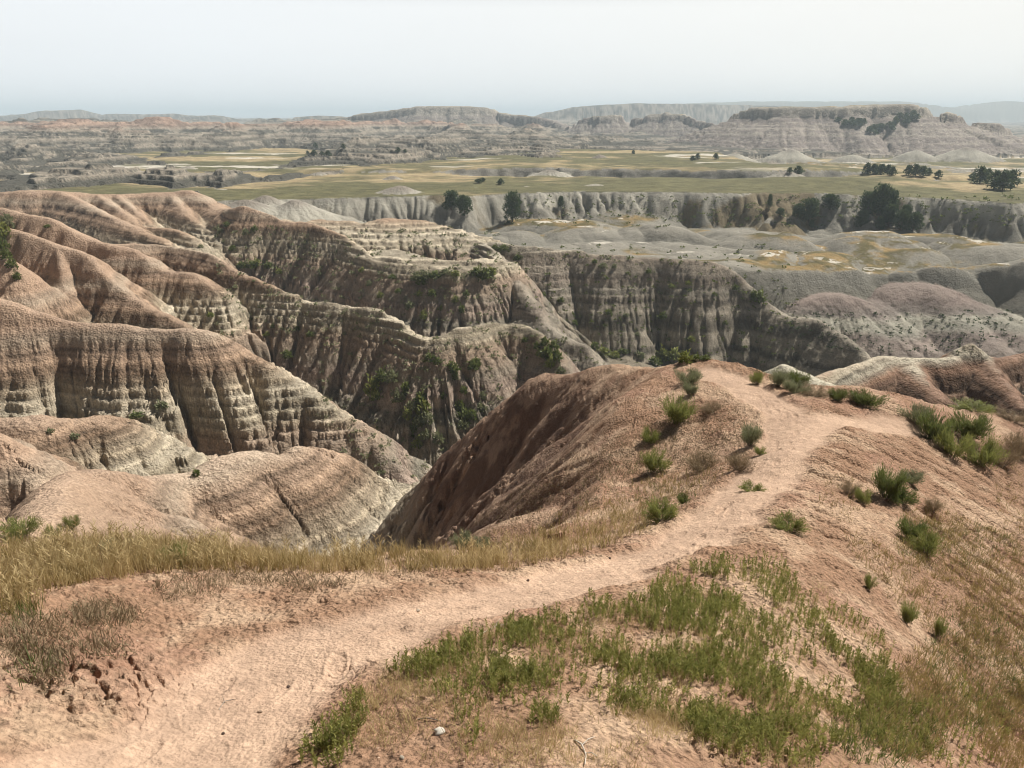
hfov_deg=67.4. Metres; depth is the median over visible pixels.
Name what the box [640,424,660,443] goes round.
shrub
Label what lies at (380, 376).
canyon shrub
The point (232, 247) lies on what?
canyon shrub
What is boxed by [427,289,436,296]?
canyon shrub
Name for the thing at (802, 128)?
table mesa
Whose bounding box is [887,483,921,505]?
shrub
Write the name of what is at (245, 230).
canyon shrub
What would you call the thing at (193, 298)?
red spur
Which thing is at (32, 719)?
hillside
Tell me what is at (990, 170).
juniper tree
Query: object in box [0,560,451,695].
dead weeds
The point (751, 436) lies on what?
shrub
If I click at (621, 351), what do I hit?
canyon shrub
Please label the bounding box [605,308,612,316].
canyon shrub
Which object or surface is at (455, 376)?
canyon shrub
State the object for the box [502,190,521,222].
juniper tree
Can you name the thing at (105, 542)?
shrub
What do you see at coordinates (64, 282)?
shaded spur
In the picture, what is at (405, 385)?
canyon shrub
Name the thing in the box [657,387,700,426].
shrub
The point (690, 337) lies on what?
canyon shrub
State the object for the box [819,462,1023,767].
brown grass
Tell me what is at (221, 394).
red shoulder ridge
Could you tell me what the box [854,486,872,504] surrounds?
shrub
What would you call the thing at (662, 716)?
dry grass
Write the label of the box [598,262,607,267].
canyon shrub
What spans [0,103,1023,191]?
badlands
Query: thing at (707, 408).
shrub
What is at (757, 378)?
shrub
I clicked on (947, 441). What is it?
shrub
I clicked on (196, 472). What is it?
canyon shrub
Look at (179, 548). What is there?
shrub
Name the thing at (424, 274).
canyon shrub
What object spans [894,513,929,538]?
shrub
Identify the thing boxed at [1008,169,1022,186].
juniper tree
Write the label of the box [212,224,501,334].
ridge scrub
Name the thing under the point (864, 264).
clay plain
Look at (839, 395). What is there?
shrub
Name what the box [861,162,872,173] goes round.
juniper tree
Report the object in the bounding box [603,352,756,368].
canyon floor
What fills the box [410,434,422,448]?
canyon shrub
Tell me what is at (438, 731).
stone
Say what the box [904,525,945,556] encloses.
shrub
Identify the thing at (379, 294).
canyon shrub
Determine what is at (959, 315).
mound scrub
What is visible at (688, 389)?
shrub
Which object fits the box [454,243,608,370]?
grassy nose ridge
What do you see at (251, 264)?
canyon shrub
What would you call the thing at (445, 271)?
canyon shrub
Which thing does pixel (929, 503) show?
shrub
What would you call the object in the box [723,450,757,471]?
shrub
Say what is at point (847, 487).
shrub
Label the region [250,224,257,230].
canyon shrub
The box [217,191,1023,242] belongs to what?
clay cliff
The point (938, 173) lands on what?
juniper tree
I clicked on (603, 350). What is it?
canyon shrub
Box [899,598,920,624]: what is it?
shrub
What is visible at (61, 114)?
hazy badlands
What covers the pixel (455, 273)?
canyon shrub
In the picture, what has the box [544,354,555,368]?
canyon shrub
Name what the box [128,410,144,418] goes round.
canyon shrub
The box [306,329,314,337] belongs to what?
canyon shrub
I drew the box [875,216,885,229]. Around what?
juniper tree
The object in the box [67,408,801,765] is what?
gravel
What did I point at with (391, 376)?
canyon shrub
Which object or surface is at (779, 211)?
juniper tree
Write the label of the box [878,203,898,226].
juniper tree
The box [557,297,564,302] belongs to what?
canyon shrub
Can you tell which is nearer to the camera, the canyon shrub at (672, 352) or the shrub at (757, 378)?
the shrub at (757, 378)
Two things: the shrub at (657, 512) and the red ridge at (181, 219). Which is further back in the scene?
the red ridge at (181, 219)
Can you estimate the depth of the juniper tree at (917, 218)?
170.19 m
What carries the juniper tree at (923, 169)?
on the prairie
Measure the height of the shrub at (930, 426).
0.724 m
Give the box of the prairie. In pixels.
[12,121,1023,203]
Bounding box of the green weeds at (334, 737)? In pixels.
[297,548,1011,767]
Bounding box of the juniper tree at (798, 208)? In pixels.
[792,203,805,218]
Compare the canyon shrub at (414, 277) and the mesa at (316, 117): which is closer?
the canyon shrub at (414, 277)
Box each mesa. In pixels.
[291,116,346,120]
[345,106,571,128]
[669,104,1023,156]
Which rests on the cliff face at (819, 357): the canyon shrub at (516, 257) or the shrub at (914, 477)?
the canyon shrub at (516, 257)
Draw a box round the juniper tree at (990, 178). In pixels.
[983,169,1001,188]
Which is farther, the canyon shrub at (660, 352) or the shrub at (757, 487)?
the canyon shrub at (660, 352)
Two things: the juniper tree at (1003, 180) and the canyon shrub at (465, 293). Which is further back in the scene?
the juniper tree at (1003, 180)
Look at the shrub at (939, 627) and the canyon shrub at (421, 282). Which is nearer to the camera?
the shrub at (939, 627)
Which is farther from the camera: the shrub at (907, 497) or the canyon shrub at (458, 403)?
the canyon shrub at (458, 403)
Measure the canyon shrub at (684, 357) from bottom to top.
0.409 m
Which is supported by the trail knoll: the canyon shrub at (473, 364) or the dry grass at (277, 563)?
the dry grass at (277, 563)
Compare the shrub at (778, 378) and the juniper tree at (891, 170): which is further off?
the juniper tree at (891, 170)
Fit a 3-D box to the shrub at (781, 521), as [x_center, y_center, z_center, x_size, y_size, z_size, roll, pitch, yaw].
[2.706,1.366,7.562,0.408,0.213,0.407,-5,20,-15]
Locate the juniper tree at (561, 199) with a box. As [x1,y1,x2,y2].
[557,196,564,207]
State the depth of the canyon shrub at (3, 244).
72.01 m
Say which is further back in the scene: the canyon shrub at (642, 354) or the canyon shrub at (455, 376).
the canyon shrub at (642, 354)
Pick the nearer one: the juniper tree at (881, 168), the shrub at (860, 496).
the shrub at (860, 496)
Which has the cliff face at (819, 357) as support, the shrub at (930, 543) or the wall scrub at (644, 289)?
the wall scrub at (644, 289)
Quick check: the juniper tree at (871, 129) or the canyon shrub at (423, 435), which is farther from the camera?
the juniper tree at (871, 129)
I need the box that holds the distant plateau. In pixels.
[687,101,1023,121]
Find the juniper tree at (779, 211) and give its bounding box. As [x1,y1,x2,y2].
[775,207,784,216]
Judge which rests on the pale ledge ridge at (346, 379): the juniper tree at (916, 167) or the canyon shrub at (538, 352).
the canyon shrub at (538, 352)
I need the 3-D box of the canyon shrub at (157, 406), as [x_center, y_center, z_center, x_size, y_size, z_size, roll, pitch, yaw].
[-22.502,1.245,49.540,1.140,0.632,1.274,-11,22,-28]
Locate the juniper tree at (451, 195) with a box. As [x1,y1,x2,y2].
[441,189,458,210]
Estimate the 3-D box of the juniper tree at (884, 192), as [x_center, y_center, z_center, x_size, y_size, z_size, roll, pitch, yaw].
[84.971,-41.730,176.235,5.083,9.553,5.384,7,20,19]
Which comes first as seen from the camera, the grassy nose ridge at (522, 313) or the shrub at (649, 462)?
the shrub at (649, 462)
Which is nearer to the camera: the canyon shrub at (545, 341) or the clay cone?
the canyon shrub at (545, 341)
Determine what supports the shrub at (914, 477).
on the hillside
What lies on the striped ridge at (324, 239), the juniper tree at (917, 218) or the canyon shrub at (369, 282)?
the canyon shrub at (369, 282)
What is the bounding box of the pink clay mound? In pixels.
[782,280,1023,357]
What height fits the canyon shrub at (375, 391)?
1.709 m
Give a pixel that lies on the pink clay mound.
(891, 301)
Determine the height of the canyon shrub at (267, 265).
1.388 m
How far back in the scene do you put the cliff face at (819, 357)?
110.61 m
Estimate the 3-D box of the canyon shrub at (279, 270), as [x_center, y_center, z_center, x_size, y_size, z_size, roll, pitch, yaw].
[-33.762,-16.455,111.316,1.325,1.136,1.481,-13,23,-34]
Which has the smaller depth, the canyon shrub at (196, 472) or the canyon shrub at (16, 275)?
the canyon shrub at (196, 472)
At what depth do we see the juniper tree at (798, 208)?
177.95 m
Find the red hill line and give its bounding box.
[6,116,296,127]
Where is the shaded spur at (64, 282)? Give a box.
[0,228,196,328]
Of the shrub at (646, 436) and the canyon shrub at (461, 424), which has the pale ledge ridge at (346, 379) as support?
the canyon shrub at (461, 424)
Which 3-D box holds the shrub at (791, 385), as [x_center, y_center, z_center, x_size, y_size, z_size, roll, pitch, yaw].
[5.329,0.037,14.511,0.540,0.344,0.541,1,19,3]
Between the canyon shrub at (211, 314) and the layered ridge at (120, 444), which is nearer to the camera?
the layered ridge at (120, 444)
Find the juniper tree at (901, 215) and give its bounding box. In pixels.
[893,208,912,229]
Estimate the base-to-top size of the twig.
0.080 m
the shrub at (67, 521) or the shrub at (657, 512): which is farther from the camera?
the shrub at (67, 521)
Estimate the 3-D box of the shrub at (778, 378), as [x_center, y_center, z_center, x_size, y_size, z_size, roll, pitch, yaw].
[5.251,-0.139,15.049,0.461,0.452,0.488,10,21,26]
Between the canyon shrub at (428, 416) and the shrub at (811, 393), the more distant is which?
the canyon shrub at (428, 416)
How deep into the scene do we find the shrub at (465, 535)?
12.57 m
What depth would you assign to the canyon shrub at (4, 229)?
72.66 m
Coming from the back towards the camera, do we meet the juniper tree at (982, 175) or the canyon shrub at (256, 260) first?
the juniper tree at (982, 175)
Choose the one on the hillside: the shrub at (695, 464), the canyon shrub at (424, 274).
the shrub at (695, 464)
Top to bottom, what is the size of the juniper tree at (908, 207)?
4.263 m
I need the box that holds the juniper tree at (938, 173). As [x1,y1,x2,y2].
[934,170,943,177]
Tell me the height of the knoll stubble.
4.246 m
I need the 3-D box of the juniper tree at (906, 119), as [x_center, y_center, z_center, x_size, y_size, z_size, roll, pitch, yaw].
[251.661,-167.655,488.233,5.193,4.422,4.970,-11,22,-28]
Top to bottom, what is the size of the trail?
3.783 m
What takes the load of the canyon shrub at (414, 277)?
on the striped ridge at (324, 239)
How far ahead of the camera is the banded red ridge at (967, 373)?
48.43 m
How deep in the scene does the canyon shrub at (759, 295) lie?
110.89 m
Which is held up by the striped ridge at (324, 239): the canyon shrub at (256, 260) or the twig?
the canyon shrub at (256, 260)
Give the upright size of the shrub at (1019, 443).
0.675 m
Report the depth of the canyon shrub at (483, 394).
66.24 m
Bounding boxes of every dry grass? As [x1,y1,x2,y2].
[0,499,660,604]
[318,561,940,767]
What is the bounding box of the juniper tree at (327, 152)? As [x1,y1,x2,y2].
[323,150,331,155]
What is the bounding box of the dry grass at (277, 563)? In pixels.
[0,462,724,620]
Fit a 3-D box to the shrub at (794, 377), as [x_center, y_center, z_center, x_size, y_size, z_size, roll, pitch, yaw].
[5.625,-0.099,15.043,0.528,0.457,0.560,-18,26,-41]
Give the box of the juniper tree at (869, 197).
[858,190,878,213]
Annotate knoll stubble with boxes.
[468,399,748,537]
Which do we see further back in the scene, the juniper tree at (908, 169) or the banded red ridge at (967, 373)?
the juniper tree at (908, 169)
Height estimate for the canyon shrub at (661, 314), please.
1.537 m
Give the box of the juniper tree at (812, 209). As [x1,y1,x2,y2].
[798,196,820,222]
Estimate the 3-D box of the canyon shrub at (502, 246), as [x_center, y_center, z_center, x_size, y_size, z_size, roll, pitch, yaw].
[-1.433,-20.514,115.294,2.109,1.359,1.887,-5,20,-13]
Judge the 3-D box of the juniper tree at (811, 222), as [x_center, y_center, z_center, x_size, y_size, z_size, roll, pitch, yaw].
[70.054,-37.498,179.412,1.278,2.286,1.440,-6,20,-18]
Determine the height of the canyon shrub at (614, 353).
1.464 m
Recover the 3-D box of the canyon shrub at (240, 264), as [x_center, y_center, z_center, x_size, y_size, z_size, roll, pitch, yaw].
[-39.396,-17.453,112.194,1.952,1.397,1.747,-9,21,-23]
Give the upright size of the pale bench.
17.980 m
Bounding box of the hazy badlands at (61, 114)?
[0,110,252,122]
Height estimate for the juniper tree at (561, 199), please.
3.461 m
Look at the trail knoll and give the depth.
19.71 m
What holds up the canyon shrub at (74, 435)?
on the layered ridge at (120, 444)
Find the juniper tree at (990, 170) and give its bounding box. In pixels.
[981,168,992,181]
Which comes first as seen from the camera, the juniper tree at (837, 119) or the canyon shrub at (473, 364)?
the canyon shrub at (473, 364)
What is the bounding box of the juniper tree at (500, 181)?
[496,178,504,183]
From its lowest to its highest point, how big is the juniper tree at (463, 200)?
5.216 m
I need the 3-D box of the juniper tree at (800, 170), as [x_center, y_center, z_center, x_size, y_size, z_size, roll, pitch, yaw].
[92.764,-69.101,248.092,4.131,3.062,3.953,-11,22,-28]
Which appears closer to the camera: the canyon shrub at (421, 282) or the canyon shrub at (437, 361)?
the canyon shrub at (437, 361)
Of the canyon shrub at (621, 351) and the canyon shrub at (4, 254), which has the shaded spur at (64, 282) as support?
the canyon shrub at (4, 254)
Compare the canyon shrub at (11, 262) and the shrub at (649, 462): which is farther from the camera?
the canyon shrub at (11, 262)
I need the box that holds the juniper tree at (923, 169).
[918,165,928,176]
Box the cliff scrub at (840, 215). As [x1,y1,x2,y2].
[502,192,1023,227]
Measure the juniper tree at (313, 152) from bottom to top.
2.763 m
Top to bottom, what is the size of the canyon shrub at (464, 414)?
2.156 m
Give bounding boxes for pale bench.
[765,364,835,385]
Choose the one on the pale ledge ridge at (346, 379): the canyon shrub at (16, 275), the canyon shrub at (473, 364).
the canyon shrub at (473, 364)
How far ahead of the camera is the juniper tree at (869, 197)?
175.83 m
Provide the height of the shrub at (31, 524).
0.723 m
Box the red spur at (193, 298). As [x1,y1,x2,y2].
[0,208,271,362]
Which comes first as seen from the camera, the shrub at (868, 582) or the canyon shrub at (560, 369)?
the shrub at (868, 582)
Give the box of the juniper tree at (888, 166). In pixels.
[885,164,893,174]
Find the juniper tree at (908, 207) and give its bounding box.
[901,204,912,218]
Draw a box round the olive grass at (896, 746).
[0,454,1023,767]
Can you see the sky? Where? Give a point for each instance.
(227, 58)
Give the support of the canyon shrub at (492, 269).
on the striped ridge at (324, 239)
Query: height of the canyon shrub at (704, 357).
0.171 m
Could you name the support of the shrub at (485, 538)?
on the trail knoll
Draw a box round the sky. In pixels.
[0,0,1023,117]
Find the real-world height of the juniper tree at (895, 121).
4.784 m
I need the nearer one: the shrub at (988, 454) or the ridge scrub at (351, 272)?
the shrub at (988, 454)
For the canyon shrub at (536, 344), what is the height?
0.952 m
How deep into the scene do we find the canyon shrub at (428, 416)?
63.93 m
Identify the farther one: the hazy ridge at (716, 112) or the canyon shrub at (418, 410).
the hazy ridge at (716, 112)
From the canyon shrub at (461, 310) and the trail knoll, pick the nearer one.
the trail knoll
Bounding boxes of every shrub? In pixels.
[0,212,15,228]
[0,221,13,239]
[0,237,10,251]
[0,244,12,259]
[0,513,46,543]
[4,256,18,268]
[12,269,21,280]
[43,524,63,537]
[46,427,54,433]
[59,513,82,528]
[69,431,79,439]
[97,537,116,550]
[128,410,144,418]
[154,399,168,410]
[156,537,190,566]
[191,468,199,476]
[206,311,214,316]
[228,245,236,250]
[236,261,246,267]
[242,227,250,235]
[245,259,255,268]
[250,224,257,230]
[251,256,262,265]
[263,260,273,269]
[275,267,282,274]
[281,349,292,358]
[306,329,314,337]
[363,373,379,399]
[365,279,372,285]
[370,385,381,400]
[374,365,387,381]
[376,290,383,297]
[385,367,397,382]
[390,388,405,402]
[400,381,409,395]
[402,406,411,420]
[405,299,414,309]
[406,398,415,410]
[409,269,422,280]
[409,417,419,437]
[410,413,425,427]
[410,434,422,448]
[412,390,425,402]
[415,275,427,285]
[415,395,433,420]
[419,269,432,278]
[419,308,426,319]
[419,428,432,439]
[422,350,435,362]
[422,412,434,426]
[426,270,441,278]
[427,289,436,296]
[432,430,445,444]
[433,357,441,365]
[440,268,451,274]
[444,359,461,372]
[447,527,475,547]
[450,268,459,276]
[451,295,459,302]
[451,370,460,380]
[455,399,464,411]
[455,402,474,425]
[455,417,468,429]
[458,302,465,312]
[459,385,467,393]
[462,289,469,296]
[466,357,478,370]
[467,408,476,419]
[468,265,482,276]
[473,533,493,550]
[476,263,494,280]
[477,400,486,411]
[479,390,486,399]
[487,265,496,274]
[496,244,508,251]
[512,254,522,259]
[533,342,539,348]
[535,348,541,358]
[539,336,549,345]
[540,343,554,358]
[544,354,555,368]
[547,338,559,350]
[553,348,562,359]
[554,366,565,373]
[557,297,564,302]
[590,341,599,351]
[596,344,610,355]
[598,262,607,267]
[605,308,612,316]
[607,350,619,358]
[618,346,628,353]
[637,350,645,358]
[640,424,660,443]
[640,445,673,473]
[641,494,680,524]
[647,354,662,365]
[655,344,670,361]
[657,311,667,319]
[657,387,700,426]
[663,346,681,360]
[672,367,702,385]
[674,491,689,503]
[677,348,694,363]
[680,449,720,474]
[682,381,699,396]
[687,334,695,342]
[691,352,701,361]
[699,354,710,360]
[700,400,722,414]
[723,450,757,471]
[738,479,765,491]
[739,421,764,445]
[747,370,765,384]
[751,289,767,303]
[753,445,767,454]
[765,509,812,536]
[767,368,790,385]
[781,376,812,393]
[788,368,812,386]
[798,379,832,398]
[825,386,849,401]
[838,477,862,495]
[845,389,861,402]
[848,387,892,410]
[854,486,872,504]
[864,571,877,590]
[871,461,911,501]
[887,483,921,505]
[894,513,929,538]
[896,401,935,424]
[897,468,926,485]
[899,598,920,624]
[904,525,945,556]
[915,403,956,442]
[923,495,948,511]
[931,427,982,460]
[934,613,948,636]
[946,404,996,441]
[949,397,996,414]
[957,431,1010,469]
[994,406,1023,426]
[995,443,1023,468]
[1000,429,1023,457]
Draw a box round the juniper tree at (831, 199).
[821,193,841,209]
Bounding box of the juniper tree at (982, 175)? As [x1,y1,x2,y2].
[971,165,990,182]
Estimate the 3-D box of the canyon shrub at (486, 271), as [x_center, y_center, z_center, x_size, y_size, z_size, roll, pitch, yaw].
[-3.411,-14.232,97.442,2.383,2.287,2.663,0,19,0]
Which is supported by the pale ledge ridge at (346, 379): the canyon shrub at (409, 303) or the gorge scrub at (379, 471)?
the gorge scrub at (379, 471)
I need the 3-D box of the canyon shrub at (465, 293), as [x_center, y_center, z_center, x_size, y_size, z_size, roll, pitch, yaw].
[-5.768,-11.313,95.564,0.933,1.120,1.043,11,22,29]
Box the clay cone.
[23,147,1004,222]
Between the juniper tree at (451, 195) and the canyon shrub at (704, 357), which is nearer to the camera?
the canyon shrub at (704, 357)
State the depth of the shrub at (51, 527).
20.36 m
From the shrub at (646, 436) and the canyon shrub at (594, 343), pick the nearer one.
the shrub at (646, 436)
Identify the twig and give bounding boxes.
[574,736,597,763]
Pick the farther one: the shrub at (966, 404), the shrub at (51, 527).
the shrub at (51, 527)
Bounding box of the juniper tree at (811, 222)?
[808,219,814,226]
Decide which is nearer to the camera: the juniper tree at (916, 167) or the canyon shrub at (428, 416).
the canyon shrub at (428, 416)
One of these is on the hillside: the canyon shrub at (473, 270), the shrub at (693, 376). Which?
the shrub at (693, 376)
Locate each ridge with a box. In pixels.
[0,190,247,275]
[0,298,431,484]
[0,414,226,475]
[0,433,87,517]
[0,446,411,556]
[113,243,580,466]
[207,206,610,361]
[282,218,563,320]
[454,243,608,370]
[535,103,792,121]
[815,344,1023,415]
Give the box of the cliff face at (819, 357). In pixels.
[472,242,870,376]
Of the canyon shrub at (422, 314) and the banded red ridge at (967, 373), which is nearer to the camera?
the banded red ridge at (967, 373)
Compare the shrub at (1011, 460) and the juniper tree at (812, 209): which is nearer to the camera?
the shrub at (1011, 460)
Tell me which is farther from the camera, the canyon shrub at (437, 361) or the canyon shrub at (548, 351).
the canyon shrub at (548, 351)
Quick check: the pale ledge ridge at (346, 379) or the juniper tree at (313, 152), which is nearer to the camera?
the pale ledge ridge at (346, 379)
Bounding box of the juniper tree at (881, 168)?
[874,163,887,174]
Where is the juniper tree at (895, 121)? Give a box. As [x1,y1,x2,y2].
[893,117,899,123]
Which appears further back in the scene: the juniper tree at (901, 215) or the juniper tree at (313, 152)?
the juniper tree at (313, 152)
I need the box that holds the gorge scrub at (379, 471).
[316,333,598,478]
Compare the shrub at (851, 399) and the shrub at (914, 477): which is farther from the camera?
the shrub at (851, 399)
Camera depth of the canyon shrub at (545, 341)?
69.91 m
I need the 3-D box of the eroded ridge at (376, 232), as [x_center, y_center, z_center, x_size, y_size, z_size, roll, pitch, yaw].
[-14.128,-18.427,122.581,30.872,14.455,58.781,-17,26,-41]
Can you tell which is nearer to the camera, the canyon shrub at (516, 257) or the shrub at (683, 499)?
the shrub at (683, 499)
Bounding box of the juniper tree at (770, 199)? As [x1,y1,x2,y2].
[767,194,772,207]
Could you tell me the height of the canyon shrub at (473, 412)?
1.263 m
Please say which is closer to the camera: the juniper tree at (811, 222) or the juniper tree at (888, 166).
the juniper tree at (811, 222)
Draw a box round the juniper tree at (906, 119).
[903,117,911,122]
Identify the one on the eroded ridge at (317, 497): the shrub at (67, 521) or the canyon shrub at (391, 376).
the shrub at (67, 521)
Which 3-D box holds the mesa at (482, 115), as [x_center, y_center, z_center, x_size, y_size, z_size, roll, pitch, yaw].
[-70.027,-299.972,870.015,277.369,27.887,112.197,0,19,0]
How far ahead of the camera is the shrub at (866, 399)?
14.03 m
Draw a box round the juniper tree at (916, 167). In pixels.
[909,163,921,175]
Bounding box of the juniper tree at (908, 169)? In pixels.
[903,165,913,174]
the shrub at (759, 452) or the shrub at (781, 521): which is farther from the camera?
the shrub at (759, 452)
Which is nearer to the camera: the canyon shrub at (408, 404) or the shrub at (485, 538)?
the shrub at (485, 538)
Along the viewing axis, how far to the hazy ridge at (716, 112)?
1578.24 m
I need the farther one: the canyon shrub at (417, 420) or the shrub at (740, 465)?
the canyon shrub at (417, 420)
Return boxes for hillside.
[0,359,1023,767]
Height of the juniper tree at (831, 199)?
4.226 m
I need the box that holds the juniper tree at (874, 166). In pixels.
[869,163,879,173]
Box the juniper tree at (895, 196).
[887,188,900,206]
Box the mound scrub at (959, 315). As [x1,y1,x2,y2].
[789,309,1023,352]
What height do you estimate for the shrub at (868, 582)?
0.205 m
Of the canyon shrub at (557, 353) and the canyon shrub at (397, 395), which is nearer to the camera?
the canyon shrub at (397, 395)
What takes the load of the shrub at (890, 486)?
on the hillside
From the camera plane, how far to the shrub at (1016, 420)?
16.73 m
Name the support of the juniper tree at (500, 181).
on the prairie
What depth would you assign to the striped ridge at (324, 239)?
104.00 m
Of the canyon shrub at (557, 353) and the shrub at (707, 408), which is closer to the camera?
the shrub at (707, 408)
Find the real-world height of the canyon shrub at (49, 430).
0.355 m
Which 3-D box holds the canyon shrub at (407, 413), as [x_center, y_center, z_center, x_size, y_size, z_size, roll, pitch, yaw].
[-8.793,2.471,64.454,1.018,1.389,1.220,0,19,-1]
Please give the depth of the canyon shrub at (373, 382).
66.85 m
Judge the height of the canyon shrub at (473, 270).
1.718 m
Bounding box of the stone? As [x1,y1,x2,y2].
[434,726,444,735]
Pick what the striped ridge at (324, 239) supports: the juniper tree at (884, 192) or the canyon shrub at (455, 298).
the canyon shrub at (455, 298)
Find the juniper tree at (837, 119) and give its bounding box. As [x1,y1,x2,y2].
[834,117,842,121]
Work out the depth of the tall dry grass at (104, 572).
5.79 m
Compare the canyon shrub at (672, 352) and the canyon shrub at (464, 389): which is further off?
the canyon shrub at (672, 352)
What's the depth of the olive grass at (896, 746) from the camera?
5.48 m
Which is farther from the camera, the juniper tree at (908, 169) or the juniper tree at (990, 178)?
the juniper tree at (908, 169)
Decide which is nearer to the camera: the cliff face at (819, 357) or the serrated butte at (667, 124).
the cliff face at (819, 357)
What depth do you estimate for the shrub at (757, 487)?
9.59 m
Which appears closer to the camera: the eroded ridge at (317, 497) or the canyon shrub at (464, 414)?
the eroded ridge at (317, 497)
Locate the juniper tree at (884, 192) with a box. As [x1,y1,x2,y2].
[871,183,893,217]
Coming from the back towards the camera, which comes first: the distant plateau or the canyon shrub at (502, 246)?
the distant plateau
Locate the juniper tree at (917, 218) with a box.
[904,211,925,231]
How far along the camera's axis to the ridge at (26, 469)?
32.02 m
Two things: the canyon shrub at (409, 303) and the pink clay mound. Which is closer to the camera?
the canyon shrub at (409, 303)
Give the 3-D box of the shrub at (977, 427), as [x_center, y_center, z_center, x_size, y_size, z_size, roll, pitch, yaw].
[8.434,0.759,14.147,0.871,0.688,0.868,5,20,13]
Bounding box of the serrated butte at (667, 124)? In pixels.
[567,112,714,135]
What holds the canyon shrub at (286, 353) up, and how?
on the pale ledge ridge at (346, 379)
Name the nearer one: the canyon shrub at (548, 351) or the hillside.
the hillside
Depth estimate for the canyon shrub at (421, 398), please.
64.92 m
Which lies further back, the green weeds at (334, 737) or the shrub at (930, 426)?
the shrub at (930, 426)
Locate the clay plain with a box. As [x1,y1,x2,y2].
[470,154,1023,317]
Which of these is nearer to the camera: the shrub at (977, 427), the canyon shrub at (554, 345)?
the shrub at (977, 427)
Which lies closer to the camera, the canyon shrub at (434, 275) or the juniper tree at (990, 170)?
the canyon shrub at (434, 275)
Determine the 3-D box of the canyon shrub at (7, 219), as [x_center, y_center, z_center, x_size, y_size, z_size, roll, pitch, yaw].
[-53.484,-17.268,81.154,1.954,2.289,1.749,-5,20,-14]
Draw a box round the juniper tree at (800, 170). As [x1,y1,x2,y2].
[794,165,804,173]
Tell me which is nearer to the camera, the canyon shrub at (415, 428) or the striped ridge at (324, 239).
the canyon shrub at (415, 428)
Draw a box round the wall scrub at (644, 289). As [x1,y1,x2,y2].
[489,243,798,363]
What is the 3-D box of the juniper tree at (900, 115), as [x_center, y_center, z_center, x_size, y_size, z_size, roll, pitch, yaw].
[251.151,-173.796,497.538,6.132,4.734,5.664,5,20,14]
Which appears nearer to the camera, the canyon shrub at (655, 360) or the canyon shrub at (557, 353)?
the canyon shrub at (557, 353)
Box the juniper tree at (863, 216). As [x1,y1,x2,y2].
[853,210,869,226]
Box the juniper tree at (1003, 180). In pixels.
[992,169,1015,190]
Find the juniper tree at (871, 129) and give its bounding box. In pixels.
[865,126,874,132]
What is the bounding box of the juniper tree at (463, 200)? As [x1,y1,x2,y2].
[455,194,472,215]
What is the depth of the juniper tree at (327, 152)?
303.05 m
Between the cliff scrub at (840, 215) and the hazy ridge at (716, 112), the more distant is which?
the hazy ridge at (716, 112)
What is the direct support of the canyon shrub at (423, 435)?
on the pale ledge ridge at (346, 379)
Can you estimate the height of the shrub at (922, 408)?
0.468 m
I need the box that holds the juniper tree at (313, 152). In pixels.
[310,150,317,155]
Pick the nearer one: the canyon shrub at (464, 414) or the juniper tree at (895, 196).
the canyon shrub at (464, 414)
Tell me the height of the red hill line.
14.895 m
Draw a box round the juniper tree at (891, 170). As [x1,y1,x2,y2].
[887,166,897,174]
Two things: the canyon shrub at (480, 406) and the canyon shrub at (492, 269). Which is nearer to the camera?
the canyon shrub at (480, 406)
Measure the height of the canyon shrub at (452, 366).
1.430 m
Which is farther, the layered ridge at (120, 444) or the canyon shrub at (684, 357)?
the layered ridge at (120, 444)
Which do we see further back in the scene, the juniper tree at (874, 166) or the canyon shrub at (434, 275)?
the juniper tree at (874, 166)
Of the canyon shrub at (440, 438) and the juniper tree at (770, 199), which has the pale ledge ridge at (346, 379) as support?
the canyon shrub at (440, 438)
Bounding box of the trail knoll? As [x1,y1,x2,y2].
[2,362,975,560]
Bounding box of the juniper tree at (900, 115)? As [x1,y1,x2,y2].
[897,112,903,118]
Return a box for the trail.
[0,365,938,767]
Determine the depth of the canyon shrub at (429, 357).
66.52 m

